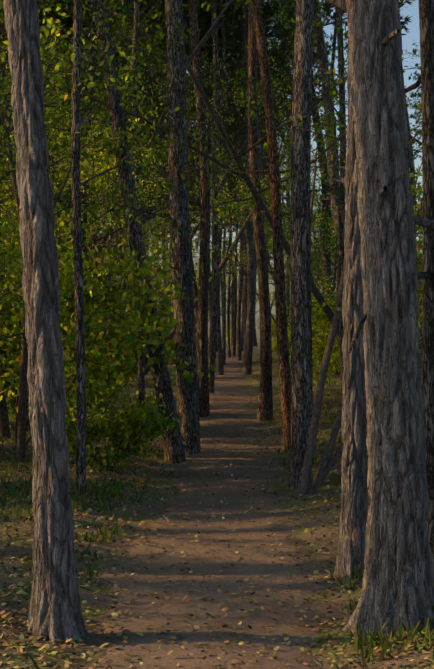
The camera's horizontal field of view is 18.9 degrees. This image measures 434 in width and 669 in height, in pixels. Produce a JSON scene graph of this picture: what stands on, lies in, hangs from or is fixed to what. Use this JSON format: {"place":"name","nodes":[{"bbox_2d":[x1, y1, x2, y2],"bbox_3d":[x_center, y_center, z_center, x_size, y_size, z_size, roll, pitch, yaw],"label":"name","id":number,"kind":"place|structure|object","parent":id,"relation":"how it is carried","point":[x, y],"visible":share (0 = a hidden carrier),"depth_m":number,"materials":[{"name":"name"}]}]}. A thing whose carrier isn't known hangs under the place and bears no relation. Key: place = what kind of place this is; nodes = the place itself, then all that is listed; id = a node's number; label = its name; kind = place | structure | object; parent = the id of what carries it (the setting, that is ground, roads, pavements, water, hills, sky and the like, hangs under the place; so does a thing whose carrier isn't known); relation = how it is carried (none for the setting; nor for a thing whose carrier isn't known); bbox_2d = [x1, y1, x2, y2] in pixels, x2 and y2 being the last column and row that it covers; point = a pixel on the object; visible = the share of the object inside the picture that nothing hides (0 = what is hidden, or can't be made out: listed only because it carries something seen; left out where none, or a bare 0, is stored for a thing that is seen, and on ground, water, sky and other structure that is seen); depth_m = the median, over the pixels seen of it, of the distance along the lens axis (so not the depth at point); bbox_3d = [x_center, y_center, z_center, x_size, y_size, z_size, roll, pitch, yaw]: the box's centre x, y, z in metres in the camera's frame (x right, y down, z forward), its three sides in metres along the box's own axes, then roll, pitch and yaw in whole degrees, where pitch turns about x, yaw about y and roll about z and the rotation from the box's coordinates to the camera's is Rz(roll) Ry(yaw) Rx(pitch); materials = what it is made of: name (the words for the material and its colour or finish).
{"place":"outdoors","nodes":[
{"label":"outdoors","id":0,"kind":"place"},
{"bbox_2d":[81,2,189,123],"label":"foliage","id":1,"kind":"object","parent":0,"point":[162,25],"visible":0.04,"depth_m":56.24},
{"bbox_2d":[4,0,422,327],"label":"sky","id":2,"kind":"structure","parent":0,"point":[412,10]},
{"bbox_2d":[189,123,243,253],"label":"tree foliage","id":3,"kind":"object","parent":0,"point":[233,183],"visible":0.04,"depth_m":99.77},
{"bbox_2d":[0,327,433,668],"bbox_3d":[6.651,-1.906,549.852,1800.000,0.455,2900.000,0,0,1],"label":"terrain","id":4,"kind":"structure","parent":0,"point":[318,606],"depth_m":9.78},
{"bbox_2d":[0,258,23,397],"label":"foliage","id":5,"kind":"object","parent":4,"relation":"on","point":[7,361],"visible":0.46,"depth_m":13.72,"materials":[{"name":"green plant"}]},
{"bbox_2d":[0,202,68,261],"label":"foliage","id":6,"kind":"object","parent":4,"relation":"on","point":[4,213],"visible":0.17,"depth_m":20.23,"materials":[{"name":"green plant"}]},
{"bbox_2d":[0,11,71,124],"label":"foliage","id":7,"kind":"object","parent":4,"relation":"on","point":[50,67],"visible":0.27,"depth_m":14.75,"materials":[{"name":"green plant"}]},
{"bbox_2d":[3,0,88,643],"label":"pine","id":8,"kind":"object","parent":4,"relation":"on","point":[55,612],"visible":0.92,"depth_m":6.55,"materials":[{"name":"grey plant"}]},
{"bbox_2d":[0,221,94,366],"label":"sapling","id":9,"kind":"object","parent":4,"relation":"on","point":[4,319],"visible":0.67,"depth_m":12.52,"materials":[{"name":"green plant"}]},
{"bbox_2d":[2,294,96,427],"bbox_3d":[-3.008,0.403,20.074,2.442,2.320,3.483,0,0,9],"label":"shrub","id":10,"kind":"object","parent":4,"relation":"on","point":[10,400],"visible":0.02,"depth_m":19.29,"materials":[{"name":"green plant"}]},
{"bbox_2d":[0,46,102,417],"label":"foliage","id":11,"kind":"object","parent":4,"relation":"on","point":[61,172],"visible":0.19,"depth_m":20.35,"materials":[{"name":"green plant"}]},
{"bbox_2d":[1,1,108,201],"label":"foliage","id":12,"kind":"object","parent":4,"relation":"on","point":[7,165],"visible":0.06,"depth_m":25.91,"materials":[{"name":"green plant"}]},
{"bbox_2d":[0,34,123,431],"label":"pine","id":13,"kind":"object","parent":4,"relation":"on","point":[15,392],"visible":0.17,"depth_m":18.68,"materials":[{"name":"brown plant"}]},
{"bbox_2d":[0,0,125,438],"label":"tree","id":14,"kind":"object","parent":4,"relation":"on","point":[4,424],"visible":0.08,"depth_m":16.81,"materials":[{"name":"green plant"}]},
{"bbox_2d":[1,131,124,306],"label":"foliage","id":15,"kind":"object","parent":4,"relation":"on","point":[62,150],"visible":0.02,"depth_m":28.05,"materials":[{"name":"green plant"}]},
{"bbox_2d":[63,0,90,495],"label":"pine","id":16,"kind":"object","parent":4,"relation":"on","point":[76,122],"visible":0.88,"depth_m":11.46,"materials":[{"name":"brown plant"}]},
{"bbox_2d":[0,67,159,197],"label":"foliage","id":17,"kind":"object","parent":4,"relation":"on","point":[107,130],"visible":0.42,"depth_m":20.25,"materials":[{"name":"green plant"}]},
{"bbox_2d":[5,114,155,316],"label":"foliage","id":18,"kind":"object","parent":4,"relation":"on","point":[101,258],"visible":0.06,"depth_m":42.17,"materials":[{"name":"green plant"}]},
{"bbox_2d":[0,103,168,403],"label":"thin sapling","id":19,"kind":"object","parent":4,"relation":"on","point":[105,163],"visible":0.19,"depth_m":21.78,"materials":[{"name":"green plant"}]},
{"bbox_2d":[12,13,156,321],"bbox_3d":[-2.199,-10.197,25.203,3.464,23.393,3.666,0,0,-29],"label":"pine","id":20,"kind":"object","parent":4,"relation":"on","point":[91,50],"visible":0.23,"depth_m":25.31,"materials":[{"name":"brown plant"}]},
{"bbox_2d":[0,3,179,205],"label":"foliage","id":21,"kind":"object","parent":4,"relation":"on","point":[7,80],"visible":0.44,"depth_m":11.40,"materials":[{"name":"green plant"}]},
{"bbox_2d":[0,118,200,311],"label":"foliage","id":22,"kind":"object","parent":4,"relation":"on","point":[111,176],"visible":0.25,"depth_m":22.12,"materials":[{"name":"green plant"}]},
{"bbox_2d":[14,0,188,201],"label":"foliage","id":23,"kind":"object","parent":4,"relation":"on","point":[96,78],"visible":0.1,"depth_m":43.88,"materials":[{"name":"green plant"}]},
{"bbox_2d":[66,353,145,410],"bbox_3d":[-2.391,0.653,23.162,2.130,1.650,1.301,0,0,-26],"label":"shrub","id":24,"kind":"object","parent":4,"relation":"on","point":[130,374],"visible":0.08,"depth_m":23.09,"materials":[{"name":"green plant"}]},
{"bbox_2d":[0,185,214,449],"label":"shrub","id":25,"kind":"object","parent":4,"relation":"on","point":[103,299],"visible":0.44,"depth_m":14.78,"materials":[{"name":"green plant"}]},
{"bbox_2d":[15,28,199,322],"bbox_3d":[-4.334,-4.131,37.591,8.536,11.074,8.328,0,0,7],"label":"sapling","id":26,"kind":"object","parent":4,"relation":"on","point":[69,109],"visible":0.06,"depth_m":37.51,"materials":[{"name":"green plant"}]},
{"bbox_2d":[0,0,216,460],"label":"tree","id":27,"kind":"object","parent":4,"relation":"on","point":[59,197],"visible":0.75,"depth_m":14.14,"materials":[{"name":"green plant"}]},
{"bbox_2d":[100,8,128,355],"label":"pine","id":28,"kind":"object","parent":4,"relation":"on","point":[118,39],"visible":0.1,"depth_m":42.32,"materials":[{"name":"brown plant"}]},
{"bbox_2d":[37,0,216,144],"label":"foliage","id":29,"kind":"object","parent":28,"relation":"attached to","point":[69,23],"visible":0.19,"depth_m":42.97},
{"bbox_2d":[0,0,232,208],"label":"sapling","id":30,"kind":"object","parent":4,"relation":"on","point":[63,49],"visible":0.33,"depth_m":15.96,"materials":[{"name":"green plant"}]},
{"bbox_2d":[0,118,236,392],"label":"foliage","id":31,"kind":"object","parent":4,"relation":"on","point":[103,237],"visible":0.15,"depth_m":25.18,"materials":[{"name":"green plant"}]},
{"bbox_2d":[98,49,142,351],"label":"pine","id":32,"kind":"object","parent":4,"relation":"on","point":[122,258],"visible":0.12,"depth_m":47.41,"materials":[{"name":"brown plant"}]},
{"bbox_2d":[65,371,179,473],"bbox_3d":[-1.154,0.964,13.895,1.483,1.157,0.932,0,0,-7],"label":"green shrub","id":33,"kind":"object","parent":4,"relation":"on","point":[126,428],"visible":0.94,"depth_m":13.79,"materials":[{"name":"green plant"}]},
{"bbox_2d":[65,0,197,462],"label":"pine","id":34,"kind":"object","parent":4,"relation":"on","point":[173,449],"visible":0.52,"depth_m":15.37,"materials":[{"name":"brown plant"}]},
{"bbox_2d":[127,3,144,375],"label":"pine","id":35,"kind":"object","parent":4,"relation":"on","point":[132,9],"visible":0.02,"depth_m":39.64,"materials":[{"name":"brown plant"}]},
{"bbox_2d":[6,19,269,338],"bbox_3d":[-2.263,-2.490,27.010,7.014,7.886,5.188,0,0,2],"label":"foliage","id":36,"kind":"object","parent":4,"relation":"on","point":[241,205],"visible":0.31,"depth_m":27.02,"materials":[{"name":"green plant"}]},
{"bbox_2d":[64,204,222,365],"bbox_3d":[-2.845,-1.297,38.093,4.933,5.345,3.757,0,0,32],"label":"foliage","id":37,"kind":"object","parent":4,"relation":"on","point":[165,234],"visible":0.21,"depth_m":38.17,"materials":[{"name":"green plant"}]},
{"bbox_2d":[126,2,169,404],"bbox_3d":[-0.980,-9.695,22.192,1.196,22.418,2.152,0,0,1],"label":"pine","id":38,"kind":"object","parent":4,"relation":"on","point":[141,383],"visible":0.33,"depth_m":22.48,"materials":[{"name":"brown plant"}]},
{"bbox_2d":[141,22,160,256],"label":"pine","id":39,"kind":"object","parent":4,"relation":"on","point":[146,83],"visible":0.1,"depth_m":59.60,"materials":[{"name":"brown plant"}]},
{"bbox_2d":[146,38,167,265],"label":"pine","id":40,"kind":"object","parent":4,"relation":"on","point":[150,89],"visible":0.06,"depth_m":69.71,"materials":[{"name":"brown plant"}]},
{"bbox_2d":[97,6,190,161],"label":"foliage","id":41,"kind":"object","parent":40,"relation":"attached to","point":[156,92],"visible":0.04,"depth_m":70.06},
{"bbox_2d":[150,140,168,321],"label":"pine","id":42,"kind":"object","parent":4,"relation":"on","point":[167,175],"visible":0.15,"depth_m":82.31,"materials":[{"name":"brown plant"}]},
{"bbox_2d":[126,47,210,192],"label":"foliage","id":43,"kind":"object","parent":42,"relation":"attached to","point":[161,166],"visible":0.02,"depth_m":82.37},
{"bbox_2d":[105,0,222,416],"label":"pine","id":44,"kind":"object","parent":4,"relation":"on","point":[202,314],"visible":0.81,"depth_m":23.38,"materials":[{"name":"brown plant"}]},
{"bbox_2d":[11,0,318,243],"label":"foliage","id":45,"kind":"object","parent":4,"relation":"on","point":[121,13],"visible":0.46,"depth_m":25.04,"materials":[{"name":"green plant"}]},
{"bbox_2d":[0,0,347,270],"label":"foliage","id":46,"kind":"object","parent":4,"relation":"on","point":[157,130],"visible":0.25,"depth_m":26.44,"materials":[{"name":"green plant"}]},
{"bbox_2d":[108,0,244,453],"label":"pine","id":47,"kind":"object","parent":4,"relation":"on","point":[187,396],"visible":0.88,"depth_m":16.26,"materials":[{"name":"dark brown bark"}]},
{"bbox_2d":[67,0,207,140],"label":"foliage","id":48,"kind":"object","parent":47,"relation":"attached to","point":[187,50],"visible":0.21,"depth_m":51.47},
{"bbox_2d":[187,148,196,344],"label":"pine","id":49,"kind":"object","parent":4,"relation":"on","point":[194,314],"visible":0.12,"depth_m":103.20,"materials":[{"name":"brown plant"}]},
{"bbox_2d":[166,142,232,257],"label":"tree","id":50,"kind":"object","parent":49,"relation":"attached to","point":[191,198],"visible":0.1,"depth_m":102.38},
{"bbox_2d":[190,243,197,318],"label":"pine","id":51,"kind":"object","parent":4,"relation":"on","point":[195,293],"visible":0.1,"depth_m":54.09,"materials":[{"name":"brown plant"}]},
{"bbox_2d":[160,0,266,65],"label":"tree","id":52,"kind":"object","parent":51,"relation":"attached to","point":[227,52],"visible":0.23,"depth_m":54.44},
{"bbox_2d":[82,348,334,668],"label":"dirt path","id":53,"kind":"structure","parent":4,"relation":"on","point":[157,619],"depth_m":8.41,"materials":[{"name":"soil"}]},
{"bbox_2d":[0,0,421,336],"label":"tree","id":54,"kind":"object","parent":4,"relation":"on","point":[316,293],"visible":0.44,"depth_m":18.40,"materials":[{"name":"green plant"}]},
{"bbox_2d":[155,0,267,392],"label":"pine","id":55,"kind":"object","parent":4,"relation":"on","point":[214,315],"visible":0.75,"depth_m":30.87,"materials":[{"name":"brown plant"}]},
{"bbox_2d":[188,4,235,364],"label":"pine","id":56,"kind":"object","parent":4,"relation":"on","point":[224,315],"visible":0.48,"depth_m":53.80,"materials":[{"name":"brown plant"}]},
{"bbox_2d":[166,0,286,121],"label":"tree","id":57,"kind":"object","parent":56,"relation":"attached to","point":[226,33],"visible":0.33,"depth_m":53.05,"materials":[{"name":"plant"}]},
{"bbox_2d":[183,15,242,351],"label":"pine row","id":58,"kind":"object","parent":4,"relation":"on","point":[197,183],"visible":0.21,"depth_m":80.65,"materials":[{"name":"brown plant"}]},
{"bbox_2d":[207,75,218,356],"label":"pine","id":59,"kind":"object","parent":4,"relation":"on","point":[210,287],"visible":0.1,"depth_m":66.77,"materials":[{"name":"brown plant"}]},
{"bbox_2d":[158,12,262,155],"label":"tree","id":60,"kind":"object","parent":59,"relation":"attached to","point":[212,97],"visible":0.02,"depth_m":66.12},
{"bbox_2d":[0,359,433,668],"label":"grass tufts","id":61,"kind":"object","parent":4,"relation":"on","point":[360,644],"visible":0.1,"depth_m":10.96,"materials":[{"name":"plant"}]},
{"bbox_2d":[0,364,433,668],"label":"ground","id":62,"kind":"structure","parent":4,"relation":"on","point":[46,647],"depth_m":8.08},
{"bbox_2d":[220,103,238,355],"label":"pine","id":63,"kind":"object","parent":4,"relation":"on","point":[235,313],"visible":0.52,"depth_m":69.86,"materials":[{"name":"brown plant"}]},
{"bbox_2d":[226,232,233,345],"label":"pine","id":64,"kind":"object","parent":4,"relation":"on","point":[232,313],"visible":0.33,"depth_m":108.14,"materials":[{"name":"brown plant"}]},
{"bbox_2d":[220,70,245,357],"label":"pine","id":65,"kind":"object","parent":4,"relation":"on","point":[228,321],"visible":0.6,"depth_m":66.42,"materials":[{"name":"brown plant"}]},
{"bbox_2d":[196,2,272,420],"bbox_3d":[0.947,-8.979,21.102,3.050,21.201,2.161,0,0,1],"label":"pine","id":66,"kind":"object","parent":4,"relation":"on","point":[265,406],"visible":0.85,"depth_m":21.93,"materials":[{"name":"brown plant"}]},
{"bbox_2d":[210,135,286,264],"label":"foliage","id":67,"kind":"object","parent":66,"relation":"attached to","point":[262,156],"visible":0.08,"depth_m":98.02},
{"bbox_2d":[197,24,273,360],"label":"pine","id":68,"kind":"object","parent":4,"relation":"on","point":[238,335],"visible":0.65,"depth_m":60.88,"materials":[{"name":"brown plant"}]},
{"bbox_2d":[185,5,293,160],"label":"tree","id":69,"kind":"object","parent":68,"relation":"attached to","point":[288,68],"visible":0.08,"depth_m":60.99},
{"bbox_2d":[192,0,285,374],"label":"pine","id":70,"kind":"object","parent":4,"relation":"on","point":[247,368],"visible":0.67,"depth_m":43.69,"materials":[{"name":"brown plant"}]},
{"bbox_2d":[197,0,280,374],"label":"pine","id":71,"kind":"object","parent":4,"relation":"on","point":[220,356],"visible":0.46,"depth_m":42.42,"materials":[{"name":"brown plant"}]},
{"bbox_2d":[153,188,332,345],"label":"tree","id":72,"kind":"object","parent":4,"relation":"on","point":[273,318],"visible":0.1,"depth_m":58.78,"materials":[{"name":"green plant"}]},
{"bbox_2d":[234,145,257,350],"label":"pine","id":73,"kind":"object","parent":4,"relation":"on","point":[245,300],"visible":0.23,"depth_m":68.78,"materials":[{"name":"brown plant"}]},
{"bbox_2d":[160,143,339,285],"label":"tree","id":74,"kind":"object","parent":4,"relation":"on","point":[318,185],"visible":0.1,"depth_m":62.46,"materials":[{"name":"green plant"}]},
{"bbox_2d":[188,0,317,450],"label":"pine","id":75,"kind":"object","parent":4,"relation":"on","point":[274,172],"visible":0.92,"depth_m":16.54,"materials":[{"name":"brown plant"}]},
{"bbox_2d":[242,1,263,363],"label":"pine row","id":76,"kind":"object","parent":4,"relation":"on","point":[254,248],"visible":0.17,"depth_m":55.47,"materials":[{"name":"brown plant"}]},
{"bbox_2d":[202,0,292,132],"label":"tree","id":77,"kind":"object","parent":76,"relation":"attached to","point":[284,45],"visible":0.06,"depth_m":55.24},
{"bbox_2d":[119,11,419,374],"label":"tree","id":78,"kind":"object","parent":4,"relation":"on","point":[170,335],"visible":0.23,"depth_m":40.33,"materials":[{"name":"green plant"}]},
{"bbox_2d":[218,148,333,338],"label":"tree","id":79,"kind":"object","parent":4,"relation":"on","point":[268,225],"visible":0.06,"depth_m":57.19,"materials":[{"name":"green plant"}]},
{"bbox_2d":[243,158,334,361],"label":"sapling","id":80,"kind":"object","parent":4,"relation":"on","point":[317,262],"visible":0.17,"depth_m":53.17,"materials":[{"name":"green plant"}]},
{"bbox_2d":[280,0,314,343],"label":"pine","id":81,"kind":"object","parent":4,"relation":"on","point":[287,292],"visible":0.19,"depth_m":66.79,"materials":[{"name":"brown plant"}]},
{"bbox_2d":[285,0,313,488],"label":"pine","id":82,"kind":"object","parent":4,"relation":"on","point":[301,346],"visible":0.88,"depth_m":12.46,"materials":[{"name":"dark brown bark"}]},
{"bbox_2d":[231,0,345,178],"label":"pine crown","id":83,"kind":"object","parent":82,"relation":"attached to","point":[289,16],"visible":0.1,"depth_m":66.06},
{"bbox_2d":[275,295,326,361],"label":"shrub","id":84,"kind":"object","parent":4,"relation":"on","point":[314,330],"visible":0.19,"depth_m":44.14,"materials":[{"name":"green plant"}]},
{"bbox_2d":[258,7,345,398],"bbox_3d":[1.637,-9.165,19.535,1.063,21.350,3.050,0,0,42],"label":"pine","id":85,"kind":"object","parent":4,"relation":"on","point":[342,105],"visible":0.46,"depth_m":19.59,"materials":[{"name":"brown plant"}]},
{"bbox_2d":[282,168,336,363],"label":"sapling","id":86,"kind":"object","parent":4,"relation":"on","point":[312,271],"visible":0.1,"depth_m":50.25,"materials":[{"name":"green plant"}]},
{"bbox_2d":[288,267,339,392],"bbox_3d":[2.702,-0.029,29.085,2.577,2.942,3.012,0,0,17],"label":"shrub","id":87,"kind":"object","parent":4,"relation":"on","point":[322,316],"visible":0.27,"depth_m":28.86,"materials":[{"name":"green plant"}]},
{"bbox_2d":[209,167,418,338],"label":"tree","id":88,"kind":"object","parent":4,"relation":"on","point":[270,266],"visible":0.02,"depth_m":57.83,"materials":[{"name":"green plant"}]},
{"bbox_2d":[289,0,340,384],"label":"pine","id":89,"kind":"object","parent":4,"relation":"on","point":[334,198],"visible":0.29,"depth_m":33.52,"materials":[{"name":"brown plant"}]},
{"bbox_2d":[236,0,412,32],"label":"tree","id":90,"kind":"object","parent":89,"relation":"attached to","point":[406,20],"visible":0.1,"depth_m":34.73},
{"bbox_2d":[311,69,334,372],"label":"pine","id":91,"kind":"object","parent":4,"relation":"on","point":[324,250],"visible":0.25,"depth_m":41.91,"materials":[{"name":"brown plant"}]},
{"bbox_2d":[231,0,402,71],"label":"tree","id":92,"kind":"object","parent":91,"relation":"attached to","point":[329,11],"visible":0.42,"depth_m":43.57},
{"bbox_2d":[312,341,340,377],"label":"shrub","id":93,"kind":"object","parent":4,"relation":"on","point":[337,362],"visible":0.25,"depth_m":37.93,"materials":[{"name":"green plant"}]},
{"bbox_2d":[310,78,347,374],"bbox_3d":[4.175,-3.264,40.844,4.441,9.143,7.464,0,0,18],"label":"tree","id":94,"kind":"object","parent":4,"relation":"on","point":[327,224],"visible":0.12,"depth_m":39.61,"materials":[{"name":"green plant"}]},
{"bbox_2d":[330,8,339,269],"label":"pine","id":95,"kind":"object","parent":4,"relation":"on","point":[334,48],"visible":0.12,"depth_m":53.30,"materials":[{"name":"brown plant"}]},
{"bbox_2d":[256,0,422,495],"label":"tree","id":96,"kind":"object","parent":4,"relation":"on","point":[325,466],"visible":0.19,"depth_m":12.06,"materials":[{"name":"brown plant"}]},
{"bbox_2d":[259,80,421,367],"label":"tree","id":97,"kind":"object","parent":4,"relation":"on","point":[335,268],"visible":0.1,"depth_m":46.94,"materials":[{"name":"green plant"}]},
{"bbox_2d":[330,34,367,579],"bbox_3d":[1.448,-9.814,7.485,1.868,22.946,2.003,0,0,-24],"label":"pine","id":98,"kind":"object","parent":4,"relation":"on","point":[352,534],"visible":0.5,"depth_m":8.07,"materials":[{"name":"grey plant"}]},
{"bbox_2d":[285,154,421,269],"bbox_3d":[3.354,-1.867,28.306,3.732,6.672,2.931,0,0,21],"label":"sapling","id":99,"kind":"object","parent":4,"relation":"on","point":[329,249],"visible":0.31,"depth_m":28.82,"materials":[{"name":"green plant"}]},
{"bbox_2d":[332,0,416,311],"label":"pine","id":100,"kind":"object","parent":4,"relation":"on","point":[410,155],"visible":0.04,"depth_m":27.07,"materials":[{"name":"brown plant"}]},
{"bbox_2d":[324,0,433,640],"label":"pine","id":101,"kind":"object","parent":4,"relation":"on","point":[398,583],"visible":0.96,"depth_m":6.66,"materials":[{"name":"grey plant"}]},
{"bbox_2d":[348,0,433,570],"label":"pine","id":102,"kind":"object","parent":4,"relation":"on","point":[425,80],"visible":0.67,"depth_m":7.75,"materials":[{"name":"brown plant"}]},
{"bbox_2d":[409,162,422,342],"bbox_3d":[3.205,-0.424,12.408,2.870,3.883,4.337,0,0,42],"label":"foliage","id":103,"kind":"object","parent":4,"relation":"on","point":[414,187],"visible":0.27,"depth_m":11.89,"materials":[{"name":"green plant"}]},
{"bbox_2d":[415,226,422,385],"bbox_3d":[2.755,-0.041,13.324,2.778,3.099,3.108,0,0,10],"label":"shrub","id":104,"kind":"object","parent":4,"relation":"on","point":[420,246],"visible":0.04,"depth_m":13.38,"materials":[{"name":"green plant"}]},
{"bbox_2d":[205,1,291,181],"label":"foliage","id":105,"kind":"object","parent":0,"point":[228,131],"visible":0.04,"depth_m":68.14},
{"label":"pine","id":106,"kind":"object","parent":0,"visible":0},
{"bbox_2d":[116,32,167,141],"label":"tree foliage","id":107,"kind":"object","parent":106,"relation":"attached to","point":[153,79],"visible":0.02,"depth_m":75.47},
{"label":"pine","id":108,"kind":"object","parent":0,"visible":0},
{"bbox_2d":[269,6,339,127],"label":"pine crown","id":109,"kind":"object","parent":108,"relation":"attached to","point":[319,93],"visible":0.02,"depth_m":76.13},
{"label":"pine","id":110,"kind":"object","parent":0,"visible":0},
{"bbox_2d":[408,66,421,175],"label":"pine crown","id":111,"kind":"object","parent":110,"relation":"attached to","point":[420,122],"visible":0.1,"depth_m":96.06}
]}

